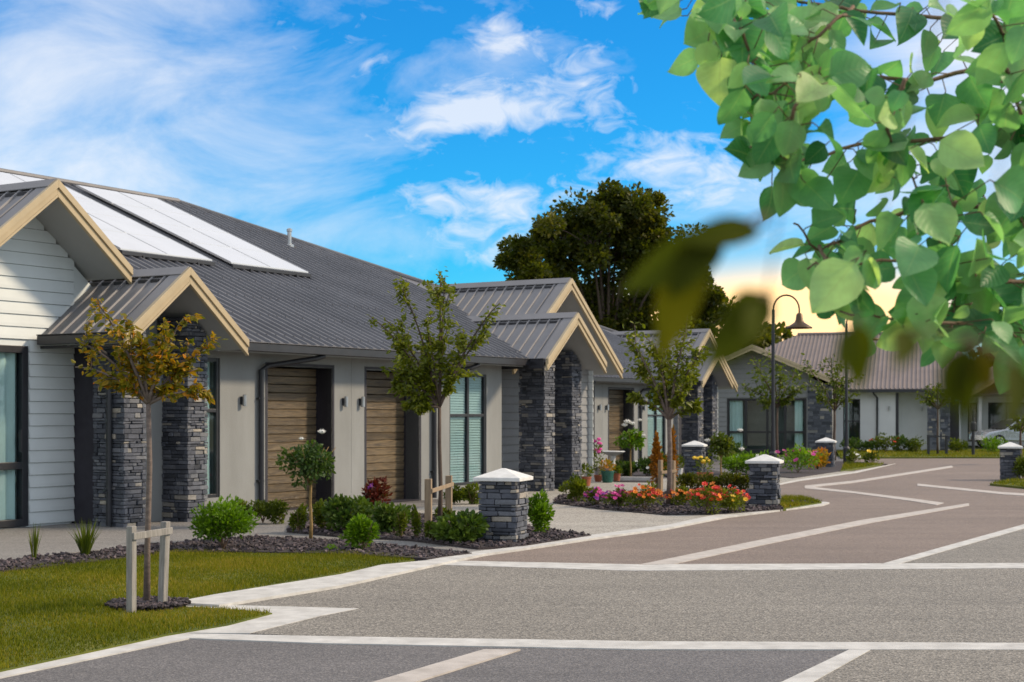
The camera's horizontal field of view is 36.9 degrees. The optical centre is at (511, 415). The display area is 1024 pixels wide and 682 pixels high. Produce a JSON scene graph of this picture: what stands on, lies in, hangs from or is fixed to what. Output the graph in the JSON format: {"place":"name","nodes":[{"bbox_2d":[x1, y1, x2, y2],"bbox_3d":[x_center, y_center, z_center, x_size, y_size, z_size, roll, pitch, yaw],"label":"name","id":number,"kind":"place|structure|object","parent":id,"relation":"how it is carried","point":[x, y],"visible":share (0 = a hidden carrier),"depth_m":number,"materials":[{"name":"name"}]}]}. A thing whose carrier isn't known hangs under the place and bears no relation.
{"place":"outdoors","nodes":[
{"label":"outdoors","id":0,"kind":"place"},
{"bbox_2d":[0,553,415,671],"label":"lawn","id":1,"kind":"structure","parent":0,"point":[125,642],"depth_m":11.51,"materials":[{"name":"green plant"}]},
{"bbox_2d":[104,595,190,610],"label":"bark mulch","id":2,"kind":"object","parent":1,"relation":"on","point":[119,602],"visible":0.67,"depth_m":12.16,"materials":[{"name":"grey gravel"}]},
{"bbox_2d":[71,297,227,599],"bbox_3d":[-2.935,0.308,12.317,1.290,2.484,0.527,0,0,0],"label":"young tree","id":3,"kind":"object","parent":2,"relation":"on","point":[163,361],"visible":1,"depth_m":12.32,"materials":[{"name":"brown plant"}]},
{"bbox_2d":[126,521,172,611],"bbox_3d":[-2.853,1.200,12.102,0.080,0.700,0.468,0,0,26],"label":"tree stake frame","id":4,"kind":"object","parent":1,"relation":"on","point":[163,532],"visible":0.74,"depth_m":11.94,"materials":[{"name":"grey wood"}]},
{"bbox_2d":[0,533,471,570],"bbox_3d":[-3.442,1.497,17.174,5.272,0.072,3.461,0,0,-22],"label":"bark mulch","id":5,"kind":"object","parent":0,"point":[306,542],"visible":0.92,"depth_m":17.19,"materials":[{"name":"grey gravel"}]},
{"bbox_2d":[28,524,41,558],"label":"grass clump","id":6,"kind":"object","parent":5,"relation":"on","point":[33,543],"visible":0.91,"depth_m":16.06,"materials":[{"name":"green plant"}]},
{"bbox_2d":[70,517,101,554],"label":"grass clump","id":7,"kind":"object","parent":5,"relation":"on","point":[84,543],"visible":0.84,"depth_m":16.53,"materials":[{"name":"green plant"}]},
{"bbox_2d":[187,493,260,547],"bbox_3d":[-3.257,1.209,17.448,0.805,0.629,0.704,0,0,0],"label":"shrub","id":8,"kind":"object","parent":5,"relation":"on","point":[220,523],"visible":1,"depth_m":17.29,"materials":[{"name":"green plant"}]},
{"bbox_2d":[275,429,336,538],"bbox_3d":[-2.501,0.838,18.626,0.750,1.365,0.825,0,0,0],"label":"standard rose","id":9,"kind":"object","parent":5,"relation":"on","point":[313,461],"visible":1,"depth_m":18.52,"materials":[{"name":"green plant"}]},
{"bbox_2d":[342,513,380,549],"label":"shrub","id":10,"kind":"object","parent":5,"relation":"on","point":[363,530],"visible":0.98,"depth_m":17.15,"materials":[{"name":"green plant"}]},
{"bbox_2d":[0,503,490,559],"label":"footpath","id":11,"kind":"structure","parent":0,"point":[15,542],"depth_m":19.46,"materials":[{"name":"grey concrete"}]},
{"bbox_2d":[248,499,271,522],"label":"shrub","id":12,"kind":"object","parent":11,"relation":"on","point":[260,508],"visible":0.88,"depth_m":21.71,"materials":[{"name":"green plant"}]},
{"bbox_2d":[265,499,289,523],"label":"shrub","id":13,"kind":"object","parent":11,"relation":"on","point":[276,510],"visible":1,"depth_m":21.63,"materials":[{"name":"green plant"}]},
{"bbox_2d":[360,476,392,504],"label":"red leaved plant","id":14,"kind":"object","parent":11,"relation":"on","point":[373,490],"visible":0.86,"depth_m":24.62,"materials":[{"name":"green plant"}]},
{"bbox_2d":[0,457,854,681],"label":"road","id":15,"kind":"structure","parent":0,"point":[192,660],"depth_m":9.55,"materials":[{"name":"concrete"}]},
{"bbox_2d":[0,633,188,678],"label":"kerb strip","id":16,"kind":"object","parent":15,"relation":"on","point":[164,640],"visible":0.81,"depth_m":9.89,"materials":[{"name":"concrete"}]},
{"bbox_2d":[186,605,357,633],"bbox_3d":[-2.009,1.546,11.724,1.567,0.012,1.872,0,0,0],"label":"kerb strip","id":17,"kind":"object","parent":15,"relation":"on","point":[281,615],"visible":0.66,"depth_m":11.70,"materials":[{"name":"concrete"}]},
{"bbox_2d":[373,649,520,681],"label":"kerb strip","id":18,"kind":"object","parent":15,"relation":"on","point":[424,673],"visible":1,"depth_m":9.42,"materials":[{"name":"beige concrete"}]},
{"bbox_2d":[187,502,828,606],"bbox_3d":[1.355,1.540,19.754,0.734,0.040,16.686,0,0,29],"label":"kerb strip","id":19,"kind":"object","parent":15,"relation":"on","point":[250,595],"visible":0.86,"depth_m":14.85,"materials":[{"name":"concrete"}]},
{"bbox_2d":[189,633,1023,650],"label":"kerb strip","id":20,"kind":"object","parent":15,"relation":"on","point":[611,645],"visible":1,"depth_m":10.37,"materials":[{"name":"concrete"}]},
{"bbox_2d":[444,561,1023,570],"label":"kerb strip","id":21,"kind":"object","parent":15,"relation":"on","point":[653,567],"visible":0.71,"depth_m":15.65,"materials":[{"name":"concrete"}]},
{"bbox_2d":[782,649,869,681],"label":"kerb strip","id":22,"kind":"object","parent":15,"relation":"on","point":[819,671],"visible":1,"depth_m":9.38,"materials":[{"name":"concrete"}]},
{"bbox_2d":[286,512,590,549],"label":"bark mulch","id":23,"kind":"object","parent":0,"point":[547,536],"visible":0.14,"depth_m":19.12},
{"bbox_2d":[287,502,308,531],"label":"shrub","id":24,"kind":"object","parent":23,"relation":"on","point":[298,520],"visible":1,"depth_m":19.97,"materials":[{"name":"green plant"}]},
{"bbox_2d":[308,498,327,528],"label":"shrub","id":25,"kind":"object","parent":23,"relation":"on","point":[318,517],"visible":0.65,"depth_m":20.08,"materials":[{"name":"green plant"}]},
{"bbox_2d":[319,493,372,531],"bbox_3d":[-2.110,1.290,19.837,0.703,0.580,0.632,0,0,-29],"label":"shrub","id":26,"kind":"object","parent":23,"relation":"on","point":[341,511],"visible":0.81,"depth_m":19.76,"materials":[{"name":"green plant"}]},
{"bbox_2d":[367,500,411,532],"bbox_3d":[-1.541,1.302,19.707,0.522,0.454,0.666,0,0,43],"label":"shrub","id":27,"kind":"object","parent":23,"relation":"on","point":[384,514],"visible":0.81,"depth_m":19.54,"materials":[{"name":"green plant"}]},
{"bbox_2d":[394,509,407,536],"bbox_3d":[-1.385,1.339,19.011,0.203,0.364,0.172,0,0,28],"label":"young conifer","id":28,"kind":"object","parent":23,"relation":"on","point":[401,521],"visible":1,"depth_m":18.99,"materials":[{"name":"green plant"}]},
{"bbox_2d":[410,504,421,536],"bbox_3d":[-1.171,1.299,18.722,0.157,0.445,0.198,0,0,0],"label":"young conifer","id":29,"kind":"object","parent":23,"relation":"on","point":[416,523],"visible":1,"depth_m":18.70,"materials":[{"name":"green plant"}]},
{"bbox_2d":[367,266,505,521],"bbox_3d":[-1.054,-0.257,21.355,1.955,3.617,1.161,0,0,0],"label":"young tree","id":30,"kind":"object","parent":23,"relation":"on","point":[426,379],"visible":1,"depth_m":21.23,"materials":[{"name":"green plant"}]},
{"bbox_2d":[425,475,453,522],"bbox_3d":[-1.003,1.200,21.327,0.112,0.700,1.731,0,0,7],"label":"tree stake frame","id":31,"kind":"object","parent":23,"relation":"on","point":[447,487],"visible":0.69,"depth_m":20.50,"materials":[{"name":"brown wood"}]},
{"bbox_2d":[428,508,489,542],"bbox_3d":[-0.624,1.338,18.262,0.734,0.481,0.615,0,0,0],"label":"shrub","id":32,"kind":"object","parent":23,"relation":"on","point":[471,526],"visible":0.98,"depth_m":18.13,"materials":[{"name":"green plant"}]},
{"bbox_2d":[473,468,532,541],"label":"gate pillar","id":33,"kind":"structure","parent":23,"relation":"on","point":[503,507],"depth_m":18.39,"materials":[{"name":"stone"}]},
{"bbox_2d":[527,488,554,532],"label":"shrub","id":34,"kind":"object","parent":23,"relation":"on","point":[538,510],"visible":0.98,"depth_m":19.76,"materials":[{"name":"green plant"}]},
{"bbox_2d":[0,0,1023,351],"label":"sky","id":35,"kind":"structure","parent":0,"point":[409,137],"materials":[{"name":"blue"}]},
{"bbox_2d":[15,446,1023,512],"bbox_3d":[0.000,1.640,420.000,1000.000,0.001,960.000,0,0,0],"label":"ground","id":36,"kind":"structure","parent":0,"point":[969,448],"depth_m":64.16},
{"bbox_2d":[0,168,622,528],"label":"bungalow","id":37,"kind":"object","parent":36,"relation":"on","point":[302,350],"visible":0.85,"depth_m":25.42,"materials":[{"name":"paint"}]},
{"bbox_2d":[0,345,27,527],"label":"sliding door","id":38,"kind":"structure","parent":37,"relation":"in","point":[8,465],"depth_m":20.98,"materials":[{"name":"metal"}]},
{"bbox_2d":[205,358,218,497],"bbox_3d":[-4.683,0.190,23.195,0.143,2.120,0.600,0,0,31],"label":"window","id":39,"kind":"structure","parent":37,"relation":"in","point":[215,410],"depth_m":23.38,"materials":[{"name":"metal"}]},
{"bbox_2d":[268,367,315,507],"bbox_3d":[-3.743,0.375,25.228,0.042,2.310,1.630,0,0,31],"label":"garage door","id":40,"kind":"structure","parent":37,"relation":"in","point":[291,391],"depth_m":25.32,"materials":[{"name":"brown wood"}]},
{"bbox_2d":[367,371,403,500],"bbox_3d":[-2.400,0.375,27.425,0.042,2.310,1.580,0,0,31],"label":"garage door","id":41,"kind":"structure","parent":37,"relation":"in","point":[385,415],"depth_m":27.61,"materials":[{"name":"brown wood"}]},
{"bbox_2d":[450,374,484,484],"bbox_3d":[-1.174,0.270,29.529,0.760,2.320,1.490,0,0,31],"label":"window","id":42,"kind":"structure","parent":37,"relation":"in","point":[456,412],"depth_m":29.37,"materials":[{"name":"glass"}]},
{"bbox_2d":[492,177,729,332],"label":"tree","id":43,"kind":"object","parent":36,"relation":"on","point":[593,230],"visible":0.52,"depth_m":77.80,"materials":[{"name":"green plant"}]},
{"bbox_2d":[593,325,737,467],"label":"bungalow","id":44,"kind":"object","parent":36,"relation":"on","point":[613,410],"visible":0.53,"depth_m":49.05,"materials":[{"name":"paint"}]},
{"bbox_2d":[609,390,623,464],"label":"garage door","id":45,"kind":"structure","parent":44,"relation":"in","point":[616,399],"depth_m":46.86,"materials":[{"name":"brown wood"}]},
{"bbox_2d":[648,391,664,456],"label":"window","id":46,"kind":"structure","parent":44,"relation":"in","point":[655,415],"depth_m":48.56,"materials":[{"name":"glass"}]},
{"bbox_2d":[713,296,793,348],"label":"tree","id":47,"kind":"object","parent":36,"relation":"on","point":[764,341],"visible":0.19,"depth_m":91.16,"materials":[{"name":"green plant"}]},
{"bbox_2d":[718,332,958,453],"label":"weatherboard house","id":48,"kind":"structure","parent":36,"relation":"on","point":[885,401],"depth_m":65.06,"materials":[{"name":"metal"}]},
{"bbox_2d":[727,398,805,453],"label":"sliding door","id":49,"kind":"structure","parent":48,"relation":"in","point":[745,414],"depth_m":64.30,"materials":[{"name":"metal"}]},
{"bbox_2d":[843,399,859,448],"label":"window","id":50,"kind":"structure","parent":48,"relation":"in","point":[853,409],"depth_m":66.53,"materials":[{"name":"glass"}]},
{"bbox_2d":[949,403,958,449],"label":"front door","id":51,"kind":"structure","parent":48,"relation":"in","point":[954,420],"depth_m":65.55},
{"bbox_2d":[959,385,1023,446],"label":"carport house","id":52,"kind":"structure","parent":36,"relation":"on","point":[988,411],"depth_m":78.17,"materials":[{"name":"white paint"}]},
{"bbox_2d":[988,402,1023,428],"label":"window","id":53,"kind":"structure","parent":52,"relation":"in","point":[995,409],"depth_m":78.65,"materials":[{"name":"glass"}]},
{"bbox_2d":[969,418,1023,447],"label":"parked car","id":54,"kind":"object","parent":36,"relation":"on","point":[998,429],"visible":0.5,"depth_m":71.86,"materials":[{"name":"paint"}]},
{"bbox_2d":[239,565,1023,642],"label":"aggregate paving","id":55,"kind":"structure","parent":0,"point":[985,605],"depth_m":12.46,"materials":[{"name":"grey concrete"}]},
{"bbox_2d":[410,471,855,534],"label":"driveway","id":56,"kind":"structure","parent":0,"point":[590,521],"depth_m":23.18,"materials":[{"name":"grey concrete"}]},
{"bbox_2d":[443,484,468,503],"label":"shrub","id":57,"kind":"object","parent":56,"relation":"on","point":[457,492],"visible":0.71,"depth_m":26.28,"materials":[{"name":"green plant"}]},
{"bbox_2d":[461,482,479,503],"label":"shrub","id":58,"kind":"object","parent":56,"relation":"on","point":[470,490],"visible":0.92,"depth_m":26.35,"materials":[{"name":"green plant"}]},
{"bbox_2d":[593,437,603,481],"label":"potted plant","id":59,"kind":"object","parent":56,"relation":"on","point":[598,478],"visible":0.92,"depth_m":35.29,"materials":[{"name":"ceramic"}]},
{"bbox_2d":[598,458,615,482],"bbox_3d":[2.166,1.247,34.880,0.381,0.566,0.431,0,0,-30],"label":"plant pot","id":60,"kind":"object","parent":56,"relation":"on","point":[607,476],"visible":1,"depth_m":34.78,"materials":[{"name":"green ceramic"}]},
{"bbox_2d":[597,465,733,482],"bbox_3d":[3.901,1.540,40.854,3.665,0.060,12.016,0,0,0],"label":"garden bed","id":61,"kind":"object","parent":56,"relation":"on","point":[641,474],"visible":0.14,"depth_m":38.83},
{"bbox_2d":[615,460,638,475],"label":"shrub","id":62,"kind":"object","parent":61,"relation":"on","point":[625,465],"visible":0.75,"depth_m":38.12,"materials":[{"name":"green plant"}]},
{"bbox_2d":[613,418,645,476],"bbox_3d":[2.885,0.794,37.270,0.729,1.454,0.747,0,0,-33],"label":"standard rose","id":63,"kind":"object","parent":61,"relation":"on","point":[632,438],"visible":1,"depth_m":37.16,"materials":[{"name":"green plant"}]},
{"bbox_2d":[682,441,707,473],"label":"gate pillar","id":64,"kind":"structure","parent":61,"relation":"on","point":[694,448],"depth_m":39.09,"materials":[{"name":"stone"}]},
{"bbox_2d":[719,453,749,473],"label":"shrub","id":65,"kind":"object","parent":61,"relation":"on","point":[731,461],"visible":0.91,"depth_m":39.24,"materials":[{"name":"green plant"}]},
{"bbox_2d":[705,429,744,477],"bbox_3d":[4.358,0.888,31.618,0.723,1.267,0.595,0,0,-30],"label":"standard rose","id":66,"kind":"object","parent":56,"relation":"on","point":[724,445],"visible":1,"depth_m":31.51,"materials":[{"name":"green plant"}]},
{"bbox_2d":[553,488,812,514],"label":"bark mulch","id":67,"kind":"object","parent":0,"point":[655,507],"visible":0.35,"depth_m":25.02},
{"bbox_2d":[558,473,588,501],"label":"shrub","id":68,"kind":"object","parent":67,"relation":"on","point":[577,486],"visible":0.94,"depth_m":26.51,"materials":[{"name":"green plant"}]},
{"bbox_2d":[583,486,610,504],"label":"flower clump","id":69,"kind":"object","parent":67,"relation":"on","point":[593,492],"visible":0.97,"depth_m":25.60,"materials":[{"name":"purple plant"}]},
{"bbox_2d":[605,484,631,506],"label":"flower clump","id":70,"kind":"object","parent":67,"relation":"on","point":[619,495],"visible":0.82,"depth_m":25.12,"materials":[{"name":"pink plant"}]},
{"bbox_2d":[625,480,664,508],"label":"flower clump","id":71,"kind":"object","parent":67,"relation":"on","point":[649,493],"visible":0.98,"depth_m":24.40,"materials":[{"name":"orange plant"}]},
{"bbox_2d":[648,431,664,488],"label":"orange column plant","id":72,"kind":"object","parent":67,"relation":"on","point":[656,456],"depth_m":29.18,"materials":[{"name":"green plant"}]},
{"bbox_2d":[618,321,709,505],"bbox_3d":[2.560,-0.126,25.585,1.686,3.356,0.990,0,0,26],"label":"young tree","id":73,"kind":"object","parent":67,"relation":"on","point":[668,396],"visible":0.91,"depth_m":25.57,"materials":[{"name":"green plant"}]},
{"bbox_2d":[658,460,676,495],"bbox_3d":[2.894,1.190,28.609,0.092,0.720,0.468,0,0,42],"label":"tree stake frame","id":74,"kind":"object","parent":67,"relation":"on","point":[661,472],"visible":0.62,"depth_m":28.46,"materials":[{"name":"brown wood"}]},
{"bbox_2d":[663,485,691,505],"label":"flower clump","id":75,"kind":"object","parent":67,"relation":"on","point":[679,495],"visible":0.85,"depth_m":25.33,"materials":[{"name":"orange plant"}]},
{"bbox_2d":[676,471,701,488],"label":"shrub","id":76,"kind":"object","parent":67,"relation":"on","point":[688,479],"visible":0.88,"depth_m":30.08,"materials":[{"name":"green plant"}]},
{"bbox_2d":[692,456,714,479],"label":"clump","id":77,"kind":"object","parent":67,"relation":"on","point":[704,460],"visible":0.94,"depth_m":35.73,"materials":[{"name":"plant"}]},
{"bbox_2d":[684,481,727,514],"bbox_3d":[2.979,1.276,23.607,0.690,0.522,0.627,0,0,-41],"label":"flower clump","id":78,"kind":"object","parent":67,"relation":"on","point":[709,495],"visible":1,"depth_m":23.54,"materials":[{"name":"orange plant"}]},
{"bbox_2d":[691,471,722,491],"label":"shrub","id":79,"kind":"object","parent":67,"relation":"on","point":[708,479],"visible":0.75,"depth_m":30.10,"materials":[{"name":"green plant"}]},
{"bbox_2d":[710,470,738,489],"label":"shrub","id":80,"kind":"object","parent":67,"relation":"on","point":[725,479],"visible":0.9,"depth_m":30.13,"materials":[{"name":"green plant"}]},
{"bbox_2d":[717,484,750,512],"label":"flower clump","id":81,"kind":"object","parent":67,"relation":"on","point":[733,500],"visible":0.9,"depth_m":23.75,"materials":[{"name":"yellow plant"}]},
{"bbox_2d":[745,454,783,506],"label":"gate pillar","id":82,"kind":"structure","parent":67,"relation":"on","point":[764,476],"depth_m":25.38,"materials":[{"name":"stone"}]},
{"bbox_2d":[464,458,1023,563],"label":"road surface","id":83,"kind":"object","parent":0,"point":[981,514],"visible":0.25,"depth_m":21.34,"materials":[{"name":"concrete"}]},
{"bbox_2d":[639,503,968,564],"bbox_3d":[4.657,1.545,21.352,0.437,0.012,12.929,0,0,31],"label":"kerb strip","id":84,"kind":"object","parent":83,"relation":"on","point":[712,552],"visible":1,"depth_m":19.33,"materials":[{"name":"beige concrete"}]},
{"bbox_2d":[805,487,942,504],"bbox_3d":[6.908,1.544,29.758,0.496,0.012,6.827,0,0,-11],"label":"kerb strip","id":85,"kind":"object","parent":83,"relation":"on","point":[888,496],"visible":1,"depth_m":29.43,"materials":[{"name":"white concrete"}]},
{"bbox_2d":[805,466,952,487],"bbox_3d":[9.922,1.544,39.686,0.562,0.012,16.061,0,0,28],"label":"kerb strip","id":86,"kind":"object","parent":83,"relation":"on","point":[861,480],"visible":1,"depth_m":37.34,"materials":[{"name":"white concrete"}]},
{"bbox_2d":[882,524,1023,563],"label":"kerb strip","id":87,"kind":"object","parent":83,"relation":"on","point":[951,546],"visible":1,"depth_m":18.09,"materials":[{"name":"concrete"}]},
{"bbox_2d":[917,484,1023,495],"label":"kerb strip","id":88,"kind":"object","parent":83,"relation":"on","point":[975,490],"visible":1,"depth_m":31.37,"materials":[{"name":"white concrete"}]},
{"bbox_2d":[780,494,821,507],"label":"verge grass","id":89,"kind":"structure","parent":0,"point":[789,502],"depth_m":26.48,"materials":[{"name":"green plant"}]},
{"bbox_2d":[728,461,886,477],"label":"garden bed","id":90,"kind":"object","parent":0,"point":[793,473],"visible":0.19,"depth_m":41.97,"materials":[{"name":"black soil"}]},
{"bbox_2d":[735,346,809,456],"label":"young tree","id":91,"kind":"object","parent":90,"relation":"on","point":[791,394],"visible":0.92,"depth_m":56.88,"materials":[{"name":"green plant"}]},
{"bbox_2d":[769,294,811,457],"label":"street lamp","id":92,"kind":"object","parent":90,"relation":"on","point":[799,323],"visible":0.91,"depth_m":42.23,"materials":[{"name":"metal"}]},
{"bbox_2d":[776,443,822,471],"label":"shrub","id":93,"kind":"object","parent":90,"relation":"on","point":[800,458],"visible":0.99,"depth_m":40.45,"materials":[{"name":"green plant"}]},
{"bbox_2d":[806,446,830,468],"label":"shrub","id":94,"kind":"object","parent":90,"relation":"on","point":[823,458],"visible":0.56,"depth_m":43.05,"materials":[{"name":"orange plant"}]},
{"bbox_2d":[815,437,836,466],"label":"gate pillar","id":95,"kind":"structure","parent":90,"relation":"on","point":[829,443],"depth_m":44.77,"materials":[{"name":"stone"}]},
{"bbox_2d":[800,353,860,459],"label":"young tree","id":96,"kind":"object","parent":90,"relation":"on","point":[834,401],"visible":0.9,"depth_m":52.55,"materials":[{"name":"green plant"}]},
{"bbox_2d":[843,320,878,462],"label":"street lamp","id":97,"kind":"object","parent":90,"relation":"on","point":[846,445],"visible":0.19,"depth_m":48.90,"materials":[{"name":"metal"}]},
{"bbox_2d":[619,0,1023,429],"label":"overhanging tree","id":98,"kind":"object","parent":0,"point":[790,83],"visible":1,"depth_m":3.76,"materials":[{"name":"green plant"}]},
{"bbox_2d":[814,650,1023,681],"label":"aggregate paving","id":99,"kind":"structure","parent":0,"point":[938,666],"depth_m":9.40,"materials":[{"name":"grey concrete"}]},
{"bbox_2d":[836,450,1023,458],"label":"grass verge","id":100,"kind":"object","parent":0,"point":[885,457],"depth_m":55.10,"materials":[{"name":"green plant"}]},
{"bbox_2d":[868,432,899,451],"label":"shrub","id":101,"kind":"object","parent":100,"relation":"on","point":[884,441],"visible":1,"depth_m":62.39,"materials":[{"name":"green plant"}]},
{"bbox_2d":[913,383,953,453],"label":"young tree","id":102,"kind":"object","parent":100,"relation":"on","point":[929,400],"visible":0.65,"depth_m":59.32,"materials":[{"name":"green plant"}]},
{"bbox_2d":[978,435,1008,451],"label":"shrub","id":103,"kind":"object","parent":100,"relation":"on","point":[995,441],"visible":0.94,"depth_m":62.36,"materials":[{"name":"green plant"}]},
{"bbox_2d":[905,529,1023,562],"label":"aggregate paving","id":104,"kind":"structure","parent":0,"point":[1007,548],"depth_m":17.28,"materials":[{"name":"grey concrete"}]},
{"bbox_2d":[990,480,1023,488],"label":"grass verge","id":105,"kind":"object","parent":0,"point":[1009,486],"depth_m":33.02,"materials":[{"name":"green plant"}]},
{"bbox_2d":[998,442,1022,479],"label":"gate pillar","id":106,"kind":"structure","parent":105,"relation":"on","point":[1010,452],"depth_m":36.51,"materials":[{"name":"stone"}]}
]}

